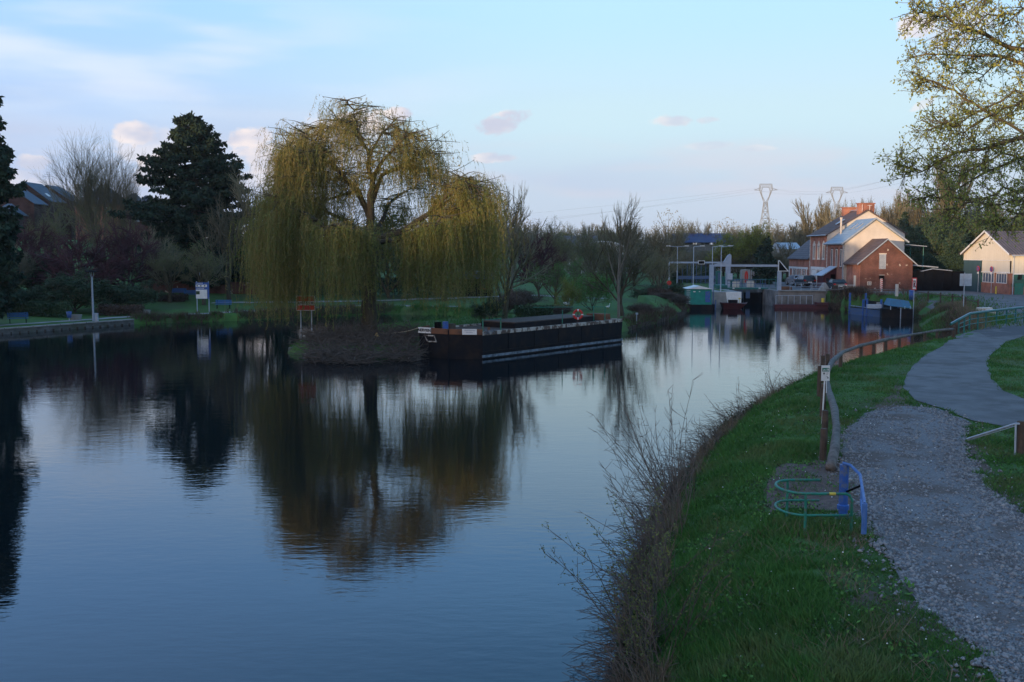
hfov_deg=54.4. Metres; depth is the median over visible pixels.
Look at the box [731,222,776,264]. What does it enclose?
budding tree
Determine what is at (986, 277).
window
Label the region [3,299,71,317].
hedge
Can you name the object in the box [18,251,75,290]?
evergreen shrub
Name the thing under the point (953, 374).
road
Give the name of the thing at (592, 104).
sky
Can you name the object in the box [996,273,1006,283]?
window
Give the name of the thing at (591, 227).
bare tree
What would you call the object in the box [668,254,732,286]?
lock gantry
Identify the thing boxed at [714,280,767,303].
lock gate
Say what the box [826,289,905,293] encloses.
railing
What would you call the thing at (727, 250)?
budding tree
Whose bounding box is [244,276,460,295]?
hedge
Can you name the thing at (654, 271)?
budding tree
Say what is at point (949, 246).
shade tree
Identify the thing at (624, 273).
budding tree
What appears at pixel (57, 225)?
budding tree
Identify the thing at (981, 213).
shade tree
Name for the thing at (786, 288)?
stacked planks
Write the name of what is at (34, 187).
brick house
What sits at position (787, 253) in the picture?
bare tree
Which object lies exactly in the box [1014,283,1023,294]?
side door
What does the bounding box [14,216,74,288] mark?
red leaved tree
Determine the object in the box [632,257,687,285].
bare tree
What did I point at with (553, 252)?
bare tree
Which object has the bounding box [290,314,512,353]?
islet grass
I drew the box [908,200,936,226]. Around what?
bare tree
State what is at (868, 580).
broadleaf weeds
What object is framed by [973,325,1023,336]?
road
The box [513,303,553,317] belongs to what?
hedge
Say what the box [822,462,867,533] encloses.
barrier gate
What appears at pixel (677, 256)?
street lamp
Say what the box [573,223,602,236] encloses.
bare tree
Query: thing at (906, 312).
covered boat
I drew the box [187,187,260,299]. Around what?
budding tree
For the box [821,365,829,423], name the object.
route sign
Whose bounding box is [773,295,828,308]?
flat pontoon
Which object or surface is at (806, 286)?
railing
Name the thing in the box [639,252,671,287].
bare tree
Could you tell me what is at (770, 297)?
lock wall
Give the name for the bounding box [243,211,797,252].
distant woods
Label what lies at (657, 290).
hedge
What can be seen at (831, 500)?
soil
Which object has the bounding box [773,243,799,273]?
distant house
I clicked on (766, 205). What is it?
electricity pylon
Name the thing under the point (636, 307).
brown bush
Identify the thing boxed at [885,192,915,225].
bare tree
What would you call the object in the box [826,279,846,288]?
parked car
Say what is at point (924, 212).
shade tree
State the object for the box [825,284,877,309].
bank scrub
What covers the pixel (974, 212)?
shade tree
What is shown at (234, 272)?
evergreen shrub
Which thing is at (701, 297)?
workboat
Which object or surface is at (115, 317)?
path
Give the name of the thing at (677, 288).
evergreen shrub
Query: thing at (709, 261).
bare tree
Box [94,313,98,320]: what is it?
junction box
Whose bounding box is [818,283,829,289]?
concrete block
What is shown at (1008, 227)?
shade tree
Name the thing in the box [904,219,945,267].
shade tree
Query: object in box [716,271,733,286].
flood gate post
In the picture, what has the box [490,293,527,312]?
brown bush
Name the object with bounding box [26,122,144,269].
bare tree
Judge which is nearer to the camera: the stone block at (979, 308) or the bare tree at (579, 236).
the stone block at (979, 308)
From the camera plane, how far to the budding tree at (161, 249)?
117.42 m
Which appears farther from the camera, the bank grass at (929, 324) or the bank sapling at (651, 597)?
the bank grass at (929, 324)
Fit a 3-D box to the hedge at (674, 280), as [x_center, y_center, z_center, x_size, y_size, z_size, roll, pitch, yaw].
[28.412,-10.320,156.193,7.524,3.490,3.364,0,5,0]
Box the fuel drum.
[434,321,447,328]
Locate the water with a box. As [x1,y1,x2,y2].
[0,304,934,681]
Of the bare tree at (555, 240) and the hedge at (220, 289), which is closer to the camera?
the hedge at (220, 289)
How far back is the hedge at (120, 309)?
98.41 m
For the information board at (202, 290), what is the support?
on the ground at (190, 304)
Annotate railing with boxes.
[790,286,822,286]
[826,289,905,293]
[950,306,1023,333]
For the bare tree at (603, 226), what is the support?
on the ground at (190, 304)
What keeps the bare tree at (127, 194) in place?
on the ground at (190, 304)
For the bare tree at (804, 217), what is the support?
on the ground at (190, 304)
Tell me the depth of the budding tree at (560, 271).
111.79 m
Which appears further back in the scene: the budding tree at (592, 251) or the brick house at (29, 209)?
the brick house at (29, 209)
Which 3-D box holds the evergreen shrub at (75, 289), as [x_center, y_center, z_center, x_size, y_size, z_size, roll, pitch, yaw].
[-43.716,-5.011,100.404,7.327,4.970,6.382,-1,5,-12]
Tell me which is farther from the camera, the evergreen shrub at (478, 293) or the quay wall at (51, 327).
the evergreen shrub at (478, 293)
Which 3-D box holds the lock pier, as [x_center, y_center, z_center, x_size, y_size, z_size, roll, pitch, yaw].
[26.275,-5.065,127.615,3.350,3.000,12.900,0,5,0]
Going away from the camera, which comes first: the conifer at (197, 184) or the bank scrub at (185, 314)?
the bank scrub at (185, 314)
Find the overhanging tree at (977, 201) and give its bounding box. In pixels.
[872,0,1023,250]
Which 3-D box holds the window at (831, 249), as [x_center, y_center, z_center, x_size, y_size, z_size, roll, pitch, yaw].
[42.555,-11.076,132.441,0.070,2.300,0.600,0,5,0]
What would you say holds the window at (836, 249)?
in the brick house at (849, 241)
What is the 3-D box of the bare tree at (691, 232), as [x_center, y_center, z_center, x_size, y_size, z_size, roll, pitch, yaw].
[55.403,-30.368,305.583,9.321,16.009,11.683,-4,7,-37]
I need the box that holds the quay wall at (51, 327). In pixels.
[0,319,133,334]
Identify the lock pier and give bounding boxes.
[711,288,741,307]
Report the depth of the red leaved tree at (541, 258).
121.58 m
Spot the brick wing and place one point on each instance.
(798, 258)
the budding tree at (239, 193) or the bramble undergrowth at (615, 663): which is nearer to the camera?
the bramble undergrowth at (615, 663)
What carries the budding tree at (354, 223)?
on the ground at (190, 304)
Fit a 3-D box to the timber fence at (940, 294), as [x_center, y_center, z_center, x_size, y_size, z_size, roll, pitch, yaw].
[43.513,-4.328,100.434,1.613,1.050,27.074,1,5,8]
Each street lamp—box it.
[672,246,682,296]
[693,246,698,284]
[720,245,732,291]
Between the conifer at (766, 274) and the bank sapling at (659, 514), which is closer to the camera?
the bank sapling at (659, 514)
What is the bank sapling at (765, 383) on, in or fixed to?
on the ground at (190, 304)
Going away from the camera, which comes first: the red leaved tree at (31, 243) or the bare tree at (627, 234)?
the red leaved tree at (31, 243)
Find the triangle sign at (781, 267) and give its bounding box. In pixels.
[777,260,787,290]
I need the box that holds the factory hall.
[670,233,733,255]
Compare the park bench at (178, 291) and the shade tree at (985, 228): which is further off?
the shade tree at (985, 228)
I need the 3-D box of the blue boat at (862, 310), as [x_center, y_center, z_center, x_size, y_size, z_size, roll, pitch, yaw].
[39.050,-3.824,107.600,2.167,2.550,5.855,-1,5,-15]
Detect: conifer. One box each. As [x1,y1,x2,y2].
[0,96,27,319]
[107,110,257,287]
[751,245,762,282]
[756,236,776,283]
[898,211,914,238]
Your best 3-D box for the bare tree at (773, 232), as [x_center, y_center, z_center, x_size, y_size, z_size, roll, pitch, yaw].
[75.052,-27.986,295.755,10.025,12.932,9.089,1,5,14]
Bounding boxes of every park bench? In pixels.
[7,312,27,322]
[172,288,185,294]
[184,290,195,294]
[215,300,231,308]
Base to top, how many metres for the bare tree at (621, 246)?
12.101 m
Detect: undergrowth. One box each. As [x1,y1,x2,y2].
[562,336,928,681]
[612,374,804,680]
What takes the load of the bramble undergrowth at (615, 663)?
on the ground at (190, 304)
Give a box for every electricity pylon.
[755,185,776,233]
[826,187,847,218]
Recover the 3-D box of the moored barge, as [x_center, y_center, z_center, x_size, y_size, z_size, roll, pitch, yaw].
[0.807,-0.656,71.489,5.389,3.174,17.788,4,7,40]
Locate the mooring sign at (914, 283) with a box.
[912,278,916,317]
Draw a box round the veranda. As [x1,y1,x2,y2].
[904,244,926,268]
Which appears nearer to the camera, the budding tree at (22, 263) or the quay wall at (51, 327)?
the quay wall at (51, 327)
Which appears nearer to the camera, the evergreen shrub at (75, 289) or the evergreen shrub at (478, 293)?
the evergreen shrub at (75, 289)
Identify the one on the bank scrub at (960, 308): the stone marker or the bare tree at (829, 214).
the stone marker
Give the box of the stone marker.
[895,284,898,295]
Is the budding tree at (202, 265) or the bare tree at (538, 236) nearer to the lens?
the budding tree at (202, 265)
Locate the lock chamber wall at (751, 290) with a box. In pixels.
[728,289,756,302]
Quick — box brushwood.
[286,314,430,364]
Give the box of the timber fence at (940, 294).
[902,288,978,306]
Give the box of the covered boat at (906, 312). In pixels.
[866,298,912,318]
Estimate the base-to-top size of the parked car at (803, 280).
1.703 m
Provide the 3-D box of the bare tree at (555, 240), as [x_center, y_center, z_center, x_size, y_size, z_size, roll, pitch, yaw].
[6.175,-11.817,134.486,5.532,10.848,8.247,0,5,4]
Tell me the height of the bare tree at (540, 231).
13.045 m
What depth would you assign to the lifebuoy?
73.17 m
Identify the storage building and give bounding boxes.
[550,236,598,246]
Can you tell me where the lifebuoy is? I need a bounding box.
[573,309,582,322]
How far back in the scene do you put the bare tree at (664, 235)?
306.43 m
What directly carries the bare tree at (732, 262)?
on the ground at (190, 304)
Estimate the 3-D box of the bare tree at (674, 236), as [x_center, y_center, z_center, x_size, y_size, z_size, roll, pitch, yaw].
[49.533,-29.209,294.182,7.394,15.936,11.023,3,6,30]
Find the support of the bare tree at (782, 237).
on the ground at (190, 304)
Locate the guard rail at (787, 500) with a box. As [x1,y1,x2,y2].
[774,479,853,534]
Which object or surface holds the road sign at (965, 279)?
on the ground at (190, 304)
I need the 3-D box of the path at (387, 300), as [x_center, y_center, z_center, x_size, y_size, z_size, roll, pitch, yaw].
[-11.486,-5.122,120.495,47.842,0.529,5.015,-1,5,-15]
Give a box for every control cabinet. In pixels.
[732,281,739,286]
[746,280,753,286]
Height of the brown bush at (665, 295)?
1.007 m
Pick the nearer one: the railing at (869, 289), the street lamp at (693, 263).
the railing at (869, 289)
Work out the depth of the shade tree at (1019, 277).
171.37 m
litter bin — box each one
[66,311,71,319]
[909,290,913,299]
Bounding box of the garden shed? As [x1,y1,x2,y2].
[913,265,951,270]
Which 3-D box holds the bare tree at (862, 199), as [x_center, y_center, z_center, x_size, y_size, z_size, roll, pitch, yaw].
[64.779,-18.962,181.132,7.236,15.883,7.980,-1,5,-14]
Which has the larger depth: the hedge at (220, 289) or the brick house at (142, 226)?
the brick house at (142, 226)
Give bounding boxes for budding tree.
[10,244,42,285]
[21,197,75,262]
[61,194,145,285]
[121,221,175,288]
[141,239,195,302]
[177,238,231,304]
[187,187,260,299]
[225,166,269,293]
[320,201,377,296]
[347,208,442,297]
[393,242,450,300]
[519,255,587,303]
[559,223,629,278]
[577,233,662,315]
[640,241,685,288]
[702,229,751,272]
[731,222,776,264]
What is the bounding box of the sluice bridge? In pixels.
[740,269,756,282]
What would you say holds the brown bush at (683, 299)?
on the ground at (190, 304)
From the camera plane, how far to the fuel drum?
66.36 m
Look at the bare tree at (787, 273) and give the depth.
180.48 m
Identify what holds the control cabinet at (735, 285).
on the lock gate at (752, 297)
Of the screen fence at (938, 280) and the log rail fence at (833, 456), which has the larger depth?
the screen fence at (938, 280)
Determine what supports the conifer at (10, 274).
on the ground at (190, 304)
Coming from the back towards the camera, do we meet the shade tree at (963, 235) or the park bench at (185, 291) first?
the shade tree at (963, 235)
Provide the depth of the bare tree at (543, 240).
219.44 m
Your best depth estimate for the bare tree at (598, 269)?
151.27 m
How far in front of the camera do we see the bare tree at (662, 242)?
182.04 m
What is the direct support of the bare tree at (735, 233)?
on the ground at (190, 304)
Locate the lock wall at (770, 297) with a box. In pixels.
[757,288,825,305]
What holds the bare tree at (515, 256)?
on the ground at (190, 304)
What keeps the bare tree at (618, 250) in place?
on the ground at (190, 304)
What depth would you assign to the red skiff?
119.33 m
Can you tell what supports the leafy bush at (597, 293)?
on the ground at (190, 304)
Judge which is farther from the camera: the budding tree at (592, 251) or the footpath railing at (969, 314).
the budding tree at (592, 251)
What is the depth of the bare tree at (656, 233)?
293.20 m
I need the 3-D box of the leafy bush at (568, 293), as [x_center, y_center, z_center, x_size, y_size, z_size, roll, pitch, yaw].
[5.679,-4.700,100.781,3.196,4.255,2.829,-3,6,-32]
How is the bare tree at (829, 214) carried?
on the ground at (190, 304)
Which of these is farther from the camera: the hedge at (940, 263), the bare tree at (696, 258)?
the bare tree at (696, 258)
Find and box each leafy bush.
[551,274,581,309]
[560,269,620,309]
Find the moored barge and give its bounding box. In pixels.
[418,306,622,358]
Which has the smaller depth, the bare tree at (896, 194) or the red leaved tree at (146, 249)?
the red leaved tree at (146, 249)
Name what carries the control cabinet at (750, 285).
on the lock gate at (752, 297)
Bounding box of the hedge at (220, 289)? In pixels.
[141,281,257,293]
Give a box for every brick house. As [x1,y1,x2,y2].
[0,190,48,238]
[2,204,27,239]
[22,182,65,237]
[45,185,81,239]
[75,190,127,239]
[134,195,161,239]
[807,203,907,285]
[823,217,908,288]
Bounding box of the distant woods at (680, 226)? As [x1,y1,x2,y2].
[168,210,815,243]
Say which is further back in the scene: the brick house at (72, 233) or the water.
the brick house at (72, 233)
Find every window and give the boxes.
[831,249,832,265]
[835,249,837,266]
[840,249,841,266]
[982,272,994,282]
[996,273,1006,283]
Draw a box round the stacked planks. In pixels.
[781,286,791,289]
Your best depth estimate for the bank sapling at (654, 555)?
19.03 m
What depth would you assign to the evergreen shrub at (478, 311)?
83.31 m
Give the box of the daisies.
[709,406,1019,643]
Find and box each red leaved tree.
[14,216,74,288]
[23,220,140,301]
[83,212,180,287]
[508,232,567,296]
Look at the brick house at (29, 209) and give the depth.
163.86 m
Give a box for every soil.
[764,460,868,515]
[837,590,974,657]
[872,378,913,410]
[970,444,1023,512]
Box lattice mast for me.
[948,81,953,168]
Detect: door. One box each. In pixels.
[705,291,709,301]
[963,260,981,291]
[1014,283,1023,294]
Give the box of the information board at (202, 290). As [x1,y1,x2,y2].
[195,281,209,311]
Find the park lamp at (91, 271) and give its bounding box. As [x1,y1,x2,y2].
[85,270,97,320]
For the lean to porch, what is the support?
on the road at (1007, 299)
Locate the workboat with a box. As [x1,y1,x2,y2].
[684,285,715,309]
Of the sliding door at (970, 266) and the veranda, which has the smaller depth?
the sliding door at (970, 266)
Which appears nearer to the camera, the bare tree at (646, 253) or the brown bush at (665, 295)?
the brown bush at (665, 295)
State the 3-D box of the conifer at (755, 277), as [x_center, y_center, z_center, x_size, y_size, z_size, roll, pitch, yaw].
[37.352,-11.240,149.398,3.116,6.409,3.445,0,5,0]
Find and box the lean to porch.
[814,266,835,287]
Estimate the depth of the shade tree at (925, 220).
149.67 m
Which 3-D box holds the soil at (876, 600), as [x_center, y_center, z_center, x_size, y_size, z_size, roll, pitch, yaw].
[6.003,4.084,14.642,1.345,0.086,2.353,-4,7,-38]
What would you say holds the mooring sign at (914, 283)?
on the ground at (190, 304)
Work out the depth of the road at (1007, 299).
110.66 m
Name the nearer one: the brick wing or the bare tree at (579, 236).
the brick wing
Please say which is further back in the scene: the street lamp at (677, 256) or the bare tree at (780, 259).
the bare tree at (780, 259)
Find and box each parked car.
[785,275,798,285]
[794,275,815,287]
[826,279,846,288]
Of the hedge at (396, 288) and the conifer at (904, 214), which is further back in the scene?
the conifer at (904, 214)
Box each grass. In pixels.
[131,302,473,322]
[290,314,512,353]
[594,360,848,681]
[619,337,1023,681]
[623,303,687,328]
[724,517,954,656]
[875,291,1023,334]
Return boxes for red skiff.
[720,298,746,308]
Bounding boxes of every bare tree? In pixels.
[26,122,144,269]
[91,146,144,273]
[469,201,519,270]
[484,171,530,292]
[488,198,556,318]
[505,232,529,262]
[524,220,558,240]
[525,231,556,243]
[528,238,574,278]
[530,233,556,261]
[541,214,577,290]
[553,222,577,235]
[558,231,597,274]
[565,257,589,286]
[571,237,604,272]
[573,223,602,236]
[576,220,607,235]
[578,257,617,277]
[591,221,628,241]
[595,229,617,240]
[596,193,644,317]
[604,245,640,267]
[605,221,644,246]
[616,248,661,285]
[617,231,644,261]
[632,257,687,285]
[634,230,652,272]
[639,225,660,256]
[639,230,685,275]
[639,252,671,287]
[644,246,672,277]
[654,223,675,256]
[664,255,707,284]
[666,219,693,250]
[672,250,692,265]
[677,220,715,243]
[684,250,709,267]
[690,219,728,243]
[690,251,715,265]
[699,255,723,268]
[710,230,731,243]
[715,253,754,274]
[725,225,745,242]
[728,224,758,244]
[733,258,748,277]
[737,252,781,270]
[758,228,780,245]
[772,221,787,242]
[772,238,802,277]
[773,235,799,244]
[773,253,788,277]
[776,232,789,242]
[782,222,809,245]
[784,259,788,276]
[790,194,830,241]
[813,202,841,231]
[821,198,855,224]
[861,197,890,217]
[872,199,905,226]
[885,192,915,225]
[892,188,927,212]
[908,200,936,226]
[931,151,981,228]
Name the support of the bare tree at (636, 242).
on the ground at (190, 304)
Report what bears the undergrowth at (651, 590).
on the ground at (190, 304)
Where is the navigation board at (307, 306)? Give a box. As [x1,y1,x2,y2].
[296,296,314,336]
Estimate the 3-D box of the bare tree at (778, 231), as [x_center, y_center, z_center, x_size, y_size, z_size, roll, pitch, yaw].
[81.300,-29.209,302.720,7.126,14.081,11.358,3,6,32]
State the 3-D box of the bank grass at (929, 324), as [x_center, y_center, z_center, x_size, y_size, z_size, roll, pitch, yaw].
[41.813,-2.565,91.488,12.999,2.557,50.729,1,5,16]
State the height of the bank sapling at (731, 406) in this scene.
2.109 m
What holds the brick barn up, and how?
on the ground at (190, 304)
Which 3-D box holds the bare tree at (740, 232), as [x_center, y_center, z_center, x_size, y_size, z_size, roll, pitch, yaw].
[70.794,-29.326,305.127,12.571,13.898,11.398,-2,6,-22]
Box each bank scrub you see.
[124,300,393,323]
[621,295,693,328]
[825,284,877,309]
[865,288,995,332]
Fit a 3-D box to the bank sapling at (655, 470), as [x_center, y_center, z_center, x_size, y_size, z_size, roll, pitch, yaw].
[3.665,2.747,25.437,3.368,3.846,3.323,-4,7,-40]
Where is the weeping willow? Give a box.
[224,95,530,334]
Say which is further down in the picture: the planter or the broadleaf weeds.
the broadleaf weeds
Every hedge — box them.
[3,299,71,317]
[95,303,144,315]
[141,281,257,293]
[155,293,188,301]
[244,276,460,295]
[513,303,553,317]
[647,288,671,297]
[670,266,717,284]
[912,252,963,270]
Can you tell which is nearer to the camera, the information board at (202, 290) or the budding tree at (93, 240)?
the information board at (202, 290)
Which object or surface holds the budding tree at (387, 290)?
on the ground at (190, 304)
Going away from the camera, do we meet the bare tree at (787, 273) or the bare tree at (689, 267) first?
the bare tree at (689, 267)
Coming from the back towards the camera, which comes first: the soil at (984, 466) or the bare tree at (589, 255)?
the bare tree at (589, 255)
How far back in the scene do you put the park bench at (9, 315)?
88.81 m
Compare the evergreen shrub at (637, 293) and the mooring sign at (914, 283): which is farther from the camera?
the evergreen shrub at (637, 293)
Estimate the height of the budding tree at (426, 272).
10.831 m
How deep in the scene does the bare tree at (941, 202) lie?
157.02 m
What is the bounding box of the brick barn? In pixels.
[843,238,917,290]
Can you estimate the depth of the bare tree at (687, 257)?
166.84 m
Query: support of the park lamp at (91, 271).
on the ground at (190, 304)
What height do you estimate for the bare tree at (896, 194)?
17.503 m
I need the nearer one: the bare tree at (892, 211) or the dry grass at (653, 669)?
the dry grass at (653, 669)
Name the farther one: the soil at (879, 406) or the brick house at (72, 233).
the brick house at (72, 233)
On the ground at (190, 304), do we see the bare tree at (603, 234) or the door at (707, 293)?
the bare tree at (603, 234)
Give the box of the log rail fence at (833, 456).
[817,326,955,471]
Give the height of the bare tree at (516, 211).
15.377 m
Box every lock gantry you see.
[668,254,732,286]
[709,264,777,289]
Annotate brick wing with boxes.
[787,240,809,275]
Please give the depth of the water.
29.28 m
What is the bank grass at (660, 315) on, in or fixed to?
on the ground at (190, 304)
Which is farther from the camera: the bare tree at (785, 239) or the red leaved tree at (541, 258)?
the bare tree at (785, 239)
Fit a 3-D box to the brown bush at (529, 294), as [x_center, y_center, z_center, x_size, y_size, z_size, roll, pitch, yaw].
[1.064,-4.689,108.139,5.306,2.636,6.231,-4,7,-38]
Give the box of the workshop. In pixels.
[960,230,1023,294]
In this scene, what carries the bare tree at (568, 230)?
on the ground at (190, 304)
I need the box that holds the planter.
[70,314,81,319]
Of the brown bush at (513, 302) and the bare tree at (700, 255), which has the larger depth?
the bare tree at (700, 255)
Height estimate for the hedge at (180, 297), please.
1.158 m
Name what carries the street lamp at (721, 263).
on the lock pier
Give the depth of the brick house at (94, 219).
173.94 m
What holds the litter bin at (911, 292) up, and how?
on the ground at (190, 304)
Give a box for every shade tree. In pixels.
[895,219,920,237]
[897,211,972,239]
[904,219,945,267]
[914,203,982,232]
[918,224,967,270]
[930,200,1006,228]
[930,214,985,275]
[944,208,1005,272]
[971,199,1022,224]
[979,210,1023,276]
[996,195,1021,279]
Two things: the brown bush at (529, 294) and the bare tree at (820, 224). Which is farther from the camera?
the bare tree at (820, 224)
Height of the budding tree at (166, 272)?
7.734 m
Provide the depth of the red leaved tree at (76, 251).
107.23 m
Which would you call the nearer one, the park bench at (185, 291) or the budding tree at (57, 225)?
the park bench at (185, 291)
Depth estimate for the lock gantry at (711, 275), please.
125.21 m
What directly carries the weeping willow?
on the ground at (190, 304)
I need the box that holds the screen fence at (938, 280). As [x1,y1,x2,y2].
[912,271,963,290]
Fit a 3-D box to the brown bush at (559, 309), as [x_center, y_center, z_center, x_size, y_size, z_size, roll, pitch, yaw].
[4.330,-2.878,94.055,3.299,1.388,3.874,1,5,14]
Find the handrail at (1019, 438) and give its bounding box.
[967,420,1023,454]
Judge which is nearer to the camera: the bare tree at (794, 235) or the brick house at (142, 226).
the brick house at (142, 226)
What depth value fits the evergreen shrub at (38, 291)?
97.59 m
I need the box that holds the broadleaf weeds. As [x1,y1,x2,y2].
[643,382,1023,681]
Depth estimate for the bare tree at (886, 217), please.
169.72 m
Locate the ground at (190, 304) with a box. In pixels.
[0,240,1023,681]
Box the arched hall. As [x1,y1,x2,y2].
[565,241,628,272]
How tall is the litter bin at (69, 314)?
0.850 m
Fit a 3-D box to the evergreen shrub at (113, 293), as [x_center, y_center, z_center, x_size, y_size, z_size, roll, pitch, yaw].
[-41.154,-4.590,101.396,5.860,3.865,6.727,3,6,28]
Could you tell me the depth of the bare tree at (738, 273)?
179.14 m
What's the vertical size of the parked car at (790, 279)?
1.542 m
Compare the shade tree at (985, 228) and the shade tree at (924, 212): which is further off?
the shade tree at (924, 212)
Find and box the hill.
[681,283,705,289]
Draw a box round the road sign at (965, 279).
[960,273,971,306]
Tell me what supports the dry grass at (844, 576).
on the ground at (190, 304)
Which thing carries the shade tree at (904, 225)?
on the ground at (190, 304)
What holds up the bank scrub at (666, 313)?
on the ground at (190, 304)
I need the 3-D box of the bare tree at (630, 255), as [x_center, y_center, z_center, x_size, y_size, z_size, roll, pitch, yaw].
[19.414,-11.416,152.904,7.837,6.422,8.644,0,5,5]
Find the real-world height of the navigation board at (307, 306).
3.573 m
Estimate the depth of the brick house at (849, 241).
127.50 m
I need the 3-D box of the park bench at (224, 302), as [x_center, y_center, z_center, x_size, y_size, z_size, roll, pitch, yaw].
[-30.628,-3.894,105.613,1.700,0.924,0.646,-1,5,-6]
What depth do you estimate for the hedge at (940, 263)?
133.12 m
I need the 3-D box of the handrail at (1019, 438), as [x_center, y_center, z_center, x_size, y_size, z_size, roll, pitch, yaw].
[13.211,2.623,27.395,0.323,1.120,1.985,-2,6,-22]
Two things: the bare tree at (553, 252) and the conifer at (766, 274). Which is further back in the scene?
the bare tree at (553, 252)
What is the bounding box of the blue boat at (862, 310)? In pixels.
[848,293,898,316]
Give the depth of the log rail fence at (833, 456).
32.02 m
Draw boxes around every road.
[670,276,1023,316]
[903,318,1023,426]
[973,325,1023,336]
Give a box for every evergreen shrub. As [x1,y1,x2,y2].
[12,287,32,307]
[14,276,87,310]
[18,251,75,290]
[42,266,114,312]
[71,277,144,312]
[112,278,167,304]
[123,252,192,286]
[213,258,251,284]
[459,272,493,296]
[469,296,507,319]
[628,283,669,298]
[658,281,684,298]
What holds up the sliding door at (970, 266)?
in the workshop
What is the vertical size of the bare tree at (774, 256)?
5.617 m
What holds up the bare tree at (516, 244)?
on the ground at (190, 304)
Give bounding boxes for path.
[0,305,457,325]
[212,295,607,302]
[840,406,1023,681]
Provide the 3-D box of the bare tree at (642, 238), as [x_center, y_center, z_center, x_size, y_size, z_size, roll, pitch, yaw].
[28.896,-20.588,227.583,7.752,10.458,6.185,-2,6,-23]
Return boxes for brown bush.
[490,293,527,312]
[503,285,548,306]
[546,304,574,314]
[626,302,666,313]
[648,291,682,298]
[667,294,690,303]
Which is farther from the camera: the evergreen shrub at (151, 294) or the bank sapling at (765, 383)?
the evergreen shrub at (151, 294)
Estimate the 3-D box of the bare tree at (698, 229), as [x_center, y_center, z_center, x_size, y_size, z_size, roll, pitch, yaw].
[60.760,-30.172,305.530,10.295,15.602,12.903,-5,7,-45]
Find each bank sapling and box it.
[539,506,749,655]
[542,481,739,598]
[578,431,696,548]
[588,375,709,510]
[600,570,670,680]
[683,420,719,450]
[705,377,745,419]
[761,361,784,392]
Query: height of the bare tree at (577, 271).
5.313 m
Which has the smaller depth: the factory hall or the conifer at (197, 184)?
the conifer at (197, 184)
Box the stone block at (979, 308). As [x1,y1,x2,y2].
[977,307,992,310]
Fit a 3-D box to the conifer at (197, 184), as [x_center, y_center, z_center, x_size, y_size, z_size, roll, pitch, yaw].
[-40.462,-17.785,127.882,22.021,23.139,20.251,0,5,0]
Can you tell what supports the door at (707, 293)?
in the workboat
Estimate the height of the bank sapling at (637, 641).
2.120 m
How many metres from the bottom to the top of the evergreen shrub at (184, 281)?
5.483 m
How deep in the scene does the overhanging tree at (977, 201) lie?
22.76 m
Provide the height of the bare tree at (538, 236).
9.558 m
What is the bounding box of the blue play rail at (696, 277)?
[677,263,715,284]
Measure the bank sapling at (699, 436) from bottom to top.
1.536 m
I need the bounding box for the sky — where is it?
[0,0,1023,250]
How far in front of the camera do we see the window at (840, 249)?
128.70 m
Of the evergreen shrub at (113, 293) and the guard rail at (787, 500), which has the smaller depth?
the guard rail at (787, 500)
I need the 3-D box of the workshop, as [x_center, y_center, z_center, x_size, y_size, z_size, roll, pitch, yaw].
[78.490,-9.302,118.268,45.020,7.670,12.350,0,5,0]
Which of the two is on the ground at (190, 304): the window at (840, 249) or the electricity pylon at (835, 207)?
the electricity pylon at (835, 207)
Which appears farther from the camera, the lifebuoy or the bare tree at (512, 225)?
the bare tree at (512, 225)
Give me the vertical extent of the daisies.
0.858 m
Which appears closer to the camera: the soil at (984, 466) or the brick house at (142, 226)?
the soil at (984, 466)
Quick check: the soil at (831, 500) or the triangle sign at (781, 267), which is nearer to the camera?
the soil at (831, 500)

